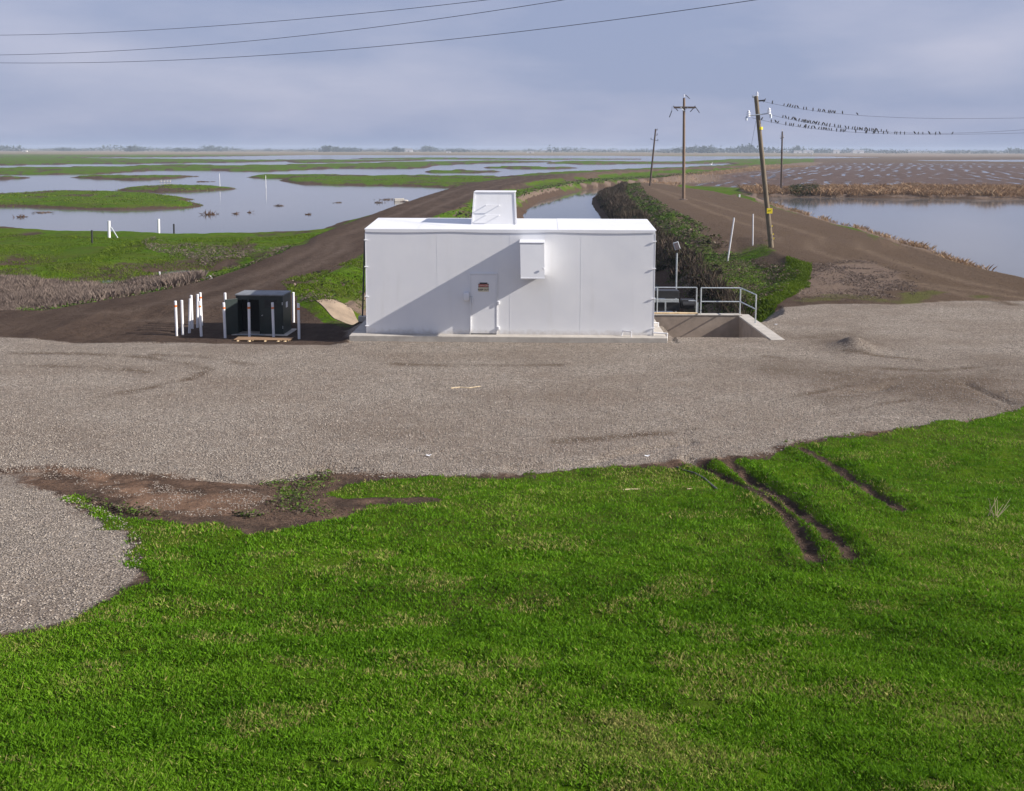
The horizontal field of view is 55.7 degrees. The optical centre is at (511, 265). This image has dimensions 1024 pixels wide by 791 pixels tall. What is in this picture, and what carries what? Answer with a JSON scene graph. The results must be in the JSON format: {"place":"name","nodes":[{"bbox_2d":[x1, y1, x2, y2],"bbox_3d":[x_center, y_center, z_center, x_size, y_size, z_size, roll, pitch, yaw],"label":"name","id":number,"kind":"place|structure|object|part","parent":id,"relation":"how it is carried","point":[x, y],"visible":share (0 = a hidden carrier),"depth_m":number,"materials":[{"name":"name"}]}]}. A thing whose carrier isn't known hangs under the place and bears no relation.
{"place":"outdoors","nodes":[
{"label":"outdoors","id":0,"kind":"place"},
{"bbox_2d":[0,483,141,631],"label":"loose gravel","id":1,"kind":"structure","parent":0,"point":[63,580],"depth_m":13.83,"materials":[{"name":"grey gravel"}]},
{"bbox_2d":[31,0,483,34],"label":"power line","id":2,"kind":"object","parent":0,"point":[269,21],"visible":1,"depth_m":43.86,"materials":[{"name":"metal"}]},
{"bbox_2d":[18,181,514,343],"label":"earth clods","id":3,"kind":"object","parent":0,"point":[281,274],"visible":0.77,"depth_m":49.05,"materials":[{"name":"soil"}]},
{"bbox_2d":[14,0,561,54],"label":"power line","id":4,"kind":"object","parent":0,"point":[303,35],"visible":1,"depth_m":42.52,"materials":[{"name":"metal"}]},
{"bbox_2d":[0,164,779,344],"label":"dirt road","id":5,"kind":"structure","parent":0,"point":[154,315],"depth_m":39.21,"materials":[{"name":"brown soil"}]},
{"bbox_2d":[174,301,177,335],"bbox_3d":[-11.842,1.915,34.133,0.101,1.350,0.096,0,7,0],"label":"bollard","id":6,"kind":"object","parent":5,"relation":"on","point":[176,320],"visible":0.94,"depth_m":34.09,"materials":[{"name":"white plastic"}]},
{"bbox_2d":[180,300,183,334],"bbox_3d":[-11.702,1.897,34.365,0.100,1.350,0.096,0,7,0],"label":"bollard","id":7,"kind":"object","parent":5,"relation":"on","point":[182,319],"visible":0.83,"depth_m":34.33,"materials":[{"name":"white plastic"}]},
{"bbox_2d":[188,299,190,332],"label":"bollard","id":8,"kind":"object","parent":5,"relation":"on","point":[189,319],"visible":0.83,"depth_m":34.80,"materials":[{"name":"white plastic"}]},
{"bbox_2d":[190,295,193,328],"bbox_3d":[-11.677,1.749,35.308,0.096,1.350,0.096,0,7,0],"label":"bollard","id":9,"kind":"object","parent":5,"relation":"on","point":[192,324],"visible":0.84,"depth_m":35.27,"materials":[{"name":"white plastic"}]},
{"bbox_2d":[196,294,198,327],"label":"bollard","id":10,"kind":"object","parent":5,"relation":"on","point":[197,312],"visible":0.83,"depth_m":35.71,"materials":[{"name":"white plastic"}]},
{"bbox_2d":[198,301,202,336],"bbox_3d":[-10.950,1.918,34.030,0.112,1.351,0.096,0,7,0],"label":"bollard","id":11,"kind":"object","parent":5,"relation":"on","point":[200,318],"visible":0.93,"depth_m":34.00,"materials":[{"name":"white plastic"}]},
{"bbox_2d":[199,292,202,325],"bbox_3d":[-11.624,1.679,36.186,0.112,1.351,0.096,0,7,0],"label":"bollard","id":12,"kind":"object","parent":5,"relation":"on","point":[200,296],"visible":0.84,"depth_m":36.12,"materials":[{"name":"white plastic"}]},
{"bbox_2d":[222,302,226,337],"bbox_3d":[-10.044,1.963,33.820,0.110,1.351,0.096,0,7,0],"label":"bollard","id":13,"kind":"object","parent":5,"relation":"on","point":[224,318],"visible":0.88,"depth_m":33.78,"materials":[{"name":"white plastic"}]},
{"bbox_2d":[247,302,250,336],"bbox_3d":[-9.183,1.961,33.831,0.107,1.350,0.096,0,7,0],"label":"bollard","id":14,"kind":"object","parent":5,"relation":"on","point":[249,322],"visible":0.89,"depth_m":33.79,"materials":[{"name":"white plastic"}]},
{"bbox_2d":[225,290,296,335],"bbox_3d":[-8.981,1.756,34.712,2.123,1.570,1.525,1,7,3],"label":"electrical cabinet","id":15,"kind":"object","parent":5,"relation":"on","point":[236,309],"visible":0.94,"depth_m":34.35,"materials":[{"name":"black metal"}]},
{"bbox_3d":[-9.892,1.804,34.163,0.460,1.260,0.035,-5,9,-39],"label":"door","id":16,"kind":"part","parent":15,"relation":"part of","materials":[{"name":"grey metal"}]},
{"bbox_2d":[234,337,292,341],"bbox_3d":[-8.513,2.539,33.135,1.930,0.075,0.602,0,7,2],"label":"wooden pallet","id":17,"kind":"object","parent":5,"relation":"on","point":[265,339],"visible":1,"depth_m":33.15,"materials":[{"name":"brown wood"}]},
{"bbox_2d":[271,302,274,336],"bbox_3d":[-8.353,1.961,33.842,0.105,1.350,0.096,0,7,0],"label":"bollard","id":18,"kind":"object","parent":5,"relation":"on","point":[272,314],"visible":0.87,"depth_m":33.79,"materials":[{"name":"white plastic"}]},
{"bbox_2d":[292,292,294,322],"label":"bollard","id":19,"kind":"object","parent":5,"relation":"on","point":[293,307],"visible":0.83,"depth_m":36.79,"materials":[{"name":"white plastic"}]},
{"bbox_2d":[297,303,299,338],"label":"bollard","id":20,"kind":"object","parent":5,"relation":"on","point":[298,314],"visible":0.9,"depth_m":33.58,"materials":[{"name":"white plastic"}]},
{"bbox_2d":[79,0,752,62],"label":"power line","id":21,"kind":"object","parent":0,"point":[437,40],"visible":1,"depth_m":38.30,"materials":[{"name":"metal"}]},
{"bbox_2d":[0,155,876,282],"bbox_3d":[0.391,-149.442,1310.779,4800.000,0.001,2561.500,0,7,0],"label":"marsh water","id":22,"kind":"structure","parent":0,"point":[262,198],"depth_m":164.38,"materials":[{"name":"liquid"}]},
{"bbox_2d":[199,210,218,214],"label":"debris clump","id":23,"kind":"object","parent":22,"relation":"in","point":[209,212],"visible":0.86,"depth_m":110.93,"materials":[{"name":"plant"}]},
{"bbox_2d":[394,198,407,201],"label":"concrete block","id":24,"kind":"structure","parent":22,"relation":"in","point":[398,199],"depth_m":139.48,"materials":[{"name":"white concrete"}]},
{"bbox_2d":[364,190,656,335],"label":"pump house","id":25,"kind":"structure","parent":0,"point":[561,276],"depth_m":32.30,"materials":[{"name":"white paint"}]},
{"bbox_2d":[358,234,365,321],"bbox_3d":[-5.478,0.466,35.353,0.280,3.186,0.370,0,7,0],"label":"conduit riser","id":26,"kind":"object","parent":25,"relation":"attached to","point":[362,318],"visible":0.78,"depth_m":35.36,"materials":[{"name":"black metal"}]},
{"bbox_2d":[470,274,495,333],"bbox_3d":[-0.975,1.295,32.345,0.870,1.990,0.100,0,7,2],"label":"door","id":27,"kind":"structure","parent":25,"relation":"in","point":[482,304],"depth_m":32.36,"materials":[{"name":"white paint"}]},
{"bbox_2d":[478,283,488,291],"bbox_3d":[-0.949,0.721,32.282,0.372,0.305,0.012,0,7,2],"label":"warning sign","id":28,"kind":"object","parent":25,"relation":"attached to","point":[483,287],"visible":1,"depth_m":32.28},
{"bbox_2d":[0,412,1023,790],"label":"lawn grass","id":29,"kind":"structure","parent":0,"point":[842,762],"depth_m":10.16,"materials":[{"name":"green plant"}]},
{"bbox_2d":[0,149,1023,790],"bbox_3d":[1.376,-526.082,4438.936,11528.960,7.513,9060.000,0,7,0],"label":"ground","id":30,"kind":"structure","parent":0,"point":[66,483],"depth_m":16.52,"materials":[{"name":"green plant"}]},
{"bbox_2d":[0,190,200,209],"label":"island grass","id":31,"kind":"structure","parent":30,"relation":"on","point":[65,200],"depth_m":138.28,"materials":[{"name":"green plant"}]},
{"bbox_2d":[0,268,207,309],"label":"dry brush","id":32,"kind":"object","parent":30,"relation":"on","point":[21,290],"visible":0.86,"depth_m":45.92,"materials":[{"name":"brown plant"}]},
{"bbox_2d":[107,221,117,237],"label":"standpipe","id":33,"kind":"object","parent":30,"relation":"on","point":[109,229],"visible":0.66,"depth_m":76.52,"materials":[{"name":"white plastic"}]},
{"bbox_2d":[80,174,197,178],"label":"island grass","id":34,"kind":"structure","parent":30,"relation":"on","point":[143,176],"depth_m":250.61,"materials":[{"name":"green plant"}]},
{"bbox_2d":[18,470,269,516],"bbox_3d":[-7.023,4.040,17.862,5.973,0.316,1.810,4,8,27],"label":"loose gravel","id":35,"kind":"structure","parent":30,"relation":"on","point":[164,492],"depth_m":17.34,"materials":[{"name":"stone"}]},
{"bbox_2d":[42,470,263,513],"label":"soil clods","id":36,"kind":"object","parent":30,"relation":"on","point":[188,496],"visible":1,"depth_m":17.31,"materials":[{"name":"brown soil"}]},
{"bbox_2d":[16,244,295,310],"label":"road edge weeds","id":37,"kind":"object","parent":30,"relation":"on","point":[213,275],"visible":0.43,"depth_m":47.74,"materials":[{"name":"plant"}]},
{"bbox_2d":[157,219,159,232],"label":"standpipe","id":38,"kind":"object","parent":30,"relation":"on","point":[158,225],"visible":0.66,"depth_m":81.79,"materials":[{"name":"white plastic"}]},
{"bbox_2d":[0,232,320,281],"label":"field grass","id":39,"kind":"structure","parent":30,"relation":"on","point":[118,247],"depth_m":65.06,"materials":[{"name":"green plant"}]},
{"bbox_2d":[85,494,264,517],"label":"weed tufts","id":40,"kind":"object","parent":30,"relation":"on","point":[246,513],"visible":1,"depth_m":16.12,"materials":[{"name":"green plant"}]},
{"bbox_2d":[118,184,233,192],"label":"island grass","id":41,"kind":"structure","parent":30,"relation":"on","point":[177,186],"depth_m":176.59,"materials":[{"name":"green plant"}]},
{"bbox_2d":[141,236,295,267],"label":"field weeds","id":42,"kind":"object","parent":30,"relation":"on","point":[221,251],"visible":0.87,"depth_m":65.65,"materials":[{"name":"green plant"}]},
{"bbox_2d":[258,468,339,515],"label":"weed tufts","id":43,"kind":"object","parent":30,"relation":"on","point":[273,482],"visible":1,"depth_m":17.55,"materials":[{"name":"green plant"}]},
{"bbox_2d":[283,256,365,312],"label":"bank grass","id":44,"kind":"structure","parent":30,"relation":"on","point":[300,290],"depth_m":46.46,"materials":[{"name":"green plant"}]},
{"bbox_2d":[297,293,355,311],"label":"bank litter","id":45,"kind":"object","parent":30,"relation":"on","point":[319,296],"visible":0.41,"depth_m":39.53,"materials":[{"name":"brown plant"}]},
{"bbox_2d":[250,462,421,525],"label":"soil clods","id":46,"kind":"object","parent":30,"relation":"on","point":[369,479],"visible":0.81,"depth_m":17.76,"materials":[{"name":"brown soil"}]},
{"bbox_2d":[316,299,357,324],"bbox_3d":[-6.848,2.007,38.364,1.398,1.069,2.554,-3,7,-23],"label":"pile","id":47,"kind":"object","parent":30,"relation":"on","point":[340,312],"visible":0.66,"depth_m":38.49,"materials":[{"name":"beige sand"}]},
{"bbox_2d":[259,174,490,185],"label":"island grass","id":48,"kind":"structure","parent":30,"relation":"on","point":[389,178],"depth_m":232.58,"materials":[{"name":"green plant"}]},
{"bbox_2d":[405,148,412,151],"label":"farm building","id":49,"kind":"structure","parent":30,"relation":"on","point":[409,149],"depth_m":2383.62,"materials":[{"name":"paint"}]},
{"bbox_2d":[349,319,667,342],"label":"concrete slab","id":50,"kind":"structure","parent":30,"relation":"on","point":[359,333],"depth_m":32.14,"materials":[{"name":"grey concrete"}]},
{"bbox_2d":[0,143,1023,153],"bbox_3d":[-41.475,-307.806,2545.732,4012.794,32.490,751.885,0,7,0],"label":"distant trees","id":51,"kind":"object","parent":30,"relation":"on","point":[693,149],"visible":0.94,"depth_m":2460.53,"materials":[{"name":"green plant"}]},
{"bbox_2d":[0,300,1023,630],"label":"gravel yard","id":52,"kind":"structure","parent":30,"relation":"on","point":[964,328],"depth_m":24.60,"materials":[{"name":"grey gravel"}]},
{"bbox_2d":[451,386,480,388],"bbox_3d":[-1.223,3.239,25.732,0.808,0.043,0.123,-2,7,-14],"label":"dry stick","id":53,"kind":"object","parent":52,"relation":"on","point":[464,387],"visible":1,"depth_m":25.71,"materials":[{"name":"beige wood"}]},
{"bbox_2d":[438,172,706,217],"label":"bank weeds","id":54,"kind":"object","parent":30,"relation":"on","point":[531,189],"visible":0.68,"depth_m":193.36,"materials":[{"name":"green plant"}]},
{"bbox_2d":[654,289,697,312],"bbox_3d":[5.676,1.389,37.973,3.160,0.840,0.720,0,7,0],"label":"trash rack machine","id":55,"kind":"object","parent":30,"relation":"on","point":[664,305],"visible":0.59,"depth_m":37.80,"materials":[{"name":"black metal"}]},
{"bbox_2d":[673,241,679,311],"bbox_3d":[6.659,1.870,39.979,0.800,5.761,0.650,0,7,0],"label":"flood lamp","id":56,"kind":"object","parent":30,"relation":"on","point":[676,246],"visible":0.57,"depth_m":39.71,"materials":[{"name":"metal"}]},
{"bbox_2d":[595,181,758,316],"bbox_3d":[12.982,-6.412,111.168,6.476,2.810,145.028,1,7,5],"label":"bank brush","id":57,"kind":"object","parent":30,"relation":"on","point":[619,197],"visible":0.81,"depth_m":63.63,"materials":[{"name":"green plant"}]},
{"bbox_2d":[617,182,740,262],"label":"bank weeds","id":58,"kind":"object","parent":30,"relation":"on","point":[637,186],"visible":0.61,"depth_m":85.59,"materials":[{"name":"green plant"}]},
{"bbox_2d":[676,466,717,488],"bbox_3d":[3.617,4.074,18.663,0.190,0.070,1.477,-2,7,-20],"label":"fallen branch","id":59,"kind":"object","parent":30,"relation":"on","point":[711,484],"visible":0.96,"depth_m":18.70,"materials":[{"name":"grey wood"}]},
{"bbox_2d":[654,313,784,339],"bbox_3d":[7.200,3.753,34.937,3.780,3.275,4.990,0,7,0],"label":"concrete basin","id":60,"kind":"object","parent":30,"relation":"on","point":[736,325],"visible":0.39,"depth_m":36.94,"materials":[{"name":"grey concrete"}]},
{"bbox_2d":[654,312,697,313],"bbox_3d":[6.045,1.821,37.017,2.100,0.050,0.160,0,7,0],"label":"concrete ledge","id":61,"kind":"object","parent":60,"relation":"on","point":[675,313],"visible":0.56,"depth_m":36.94,"materials":[{"name":"beige concrete"}]},
{"bbox_2d":[655,287,756,322],"bbox_3d":[6.877,1.370,36.852,4.937,1.078,1.627,3,7,21],"label":"safety railing","id":62,"kind":"object","parent":60,"relation":"on","point":[739,301],"visible":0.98,"depth_m":36.92,"materials":[{"name":"metal"}]},
{"bbox_2d":[644,164,810,185],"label":"tan grass","id":63,"kind":"structure","parent":30,"relation":"on","point":[750,168],"depth_m":292.82,"materials":[{"name":"brown plant"}]},
{"bbox_2d":[655,232,801,315],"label":"bank weeds","id":64,"kind":"object","parent":30,"relation":"on","point":[740,261],"visible":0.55,"depth_m":54.01,"materials":[{"name":"green plant"}]},
{"bbox_2d":[727,218,734,259],"bbox_3d":[13.696,-1.498,60.676,0.462,3.010,0.095,0,7,0],"label":"marker stake","id":65,"kind":"object","parent":30,"relation":"on","point":[730,239],"visible":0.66,"depth_m":60.63,"materials":[{"name":"white plastic"}]},
{"bbox_2d":[752,214,753,245],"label":"marker stake","id":66,"kind":"object","parent":30,"relation":"on","point":[752,227],"visible":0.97,"depth_m":65.90,"materials":[{"name":"white plastic"}]},
{"bbox_2d":[748,244,772,261],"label":"weed tufts","id":67,"kind":"object","parent":30,"relation":"on","point":[758,250],"visible":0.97,"depth_m":62.38,"materials":[{"name":"green plant"}]},
{"bbox_2d":[734,256,812,321],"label":"bank weeds","id":68,"kind":"object","parent":30,"relation":"on","point":[802,277],"visible":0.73,"depth_m":44.31,"materials":[{"name":"green plant"}]},
{"bbox_2d":[780,129,783,187],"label":"utility pole","id":69,"kind":"object","parent":30,"relation":"on","point":[781,136],"visible":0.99,"depth_m":157.04,"materials":[{"name":"brown wood"}]},
{"bbox_2d":[788,181,818,195],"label":"green bushes","id":70,"kind":"object","parent":30,"relation":"on","point":[813,186],"visible":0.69,"depth_m":153.10,"materials":[{"name":"plant"}]},
{"bbox_2d":[802,150,813,152],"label":"farm building","id":71,"kind":"structure","parent":30,"relation":"on","point":[806,151],"depth_m":2333.95,"materials":[{"name":"paint"}]},
{"bbox_2d":[685,439,939,561],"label":"soil clods","id":72,"kind":"object","parent":30,"relation":"on","point":[800,499],"visible":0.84,"depth_m":17.36,"materials":[{"name":"brown soil"}]},
{"bbox_2d":[851,150,863,152],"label":"farm building","id":73,"kind":"structure","parent":30,"relation":"on","point":[857,151],"depth_m":2383.57,"materials":[{"name":"paint"}]},
{"bbox_2d":[763,201,996,270],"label":"shore reeds","id":74,"kind":"object","parent":30,"relation":"on","point":[925,247],"visible":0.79,"depth_m":73.79,"materials":[{"name":"brown plant"}]},
{"bbox_2d":[737,182,1023,197],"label":"reeds","id":75,"kind":"object","parent":30,"relation":"on","point":[926,189],"visible":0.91,"depth_m":154.47,"materials":[{"name":"brown plant"}]},
{"bbox_2d":[985,496,1010,517],"bbox_3d":[8.040,4.002,16.002,0.414,0.377,0.201,0,7,0],"label":"dry weed","id":76,"kind":"object","parent":30,"relation":"on","point":[990,512],"visible":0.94,"depth_m":16.00,"materials":[{"name":"plant"}]},
{"bbox_2d":[0,0,1023,151],"label":"sky","id":77,"kind":"structure","parent":0,"point":[605,85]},
{"bbox_2d":[523,181,740,311],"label":"canal water","id":78,"kind":"structure","parent":0,"point":[576,205],"depth_m":139.81,"materials":[{"name":"liquid"}]},
{"bbox_2d":[630,182,1023,316],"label":"levee road","id":79,"kind":"structure","parent":0,"point":[812,235],"depth_m":57.95,"materials":[{"name":"brown soil"}]},
{"bbox_2d":[649,129,657,185],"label":"utility pole","id":80,"kind":"object","parent":79,"relation":"on","point":[652,157],"visible":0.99,"depth_m":170.63,"materials":[{"name":"brown wood"}]},
{"bbox_2d":[669,94,699,199],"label":"utility pole","id":81,"kind":"object","parent":79,"relation":"on","point":[683,162],"visible":0.94,"depth_m":122.60,"materials":[{"name":"brown wood"}]},
{"bbox_2d":[745,92,773,247],"bbox_3d":[16.029,-5.935,62.516,2.225,10.440,0.460,0,7,0],"label":"utility pole","id":82,"kind":"object","parent":79,"relation":"on","point":[768,210],"visible":0.99,"depth_m":62.42,"materials":[{"name":"brown wood"}]},
{"bbox_2d":[754,118,1006,134],"bbox_3d":[29.234,-9.380,65.691,28.681,0.989,0.169,-2,7,-14],"label":"power line","id":83,"kind":"object","parent":82,"relation":"attached to","point":[881,133],"visible":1,"depth_m":64.27,"materials":[{"name":"metal"}]},
{"bbox_2d":[769,114,1014,132],"bbox_3d":[29.819,-9.545,65.831,27.411,1.141,0.150,-2,7,-14],"label":"power line","id":84,"kind":"object","parent":82,"relation":"attached to","point":[897,132],"visible":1,"depth_m":64.49,"materials":[{"name":"metal"}]},
{"bbox_2d":[628,184,1023,303],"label":"earth clods","id":85,"kind":"object","parent":79,"relation":"on","point":[815,250],"visible":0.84,"depth_m":66.52,"materials":[{"name":"soil"}]},
{"bbox_2d":[788,257,922,302],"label":"dry litter","id":86,"kind":"object","parent":79,"relation":"on","point":[824,268],"visible":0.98,"depth_m":46.81,"materials":[{"name":"brown plant"}]},
{"bbox_2d":[691,162,1023,187],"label":"ploughed field","id":87,"kind":"structure","parent":0,"point":[843,173],"depth_m":280.70,"materials":[{"name":"brown soil"}]},
{"bbox_2d":[763,101,994,118],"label":"power line","id":88,"kind":"object","parent":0,"point":[901,117],"visible":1,"depth_m":65.72,"materials":[{"name":"metal"}]},
{"bbox_2d":[759,197,1023,277],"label":"pond water","id":89,"kind":"structure","parent":0,"point":[987,232],"depth_m":100.76,"materials":[{"name":"liquid"}]},
{"bbox_2d":[914,160,1023,161],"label":"pond water","id":90,"kind":"structure","parent":0,"point":[978,160],"depth_m":724.29,"materials":[{"name":"liquid"}]}
]}

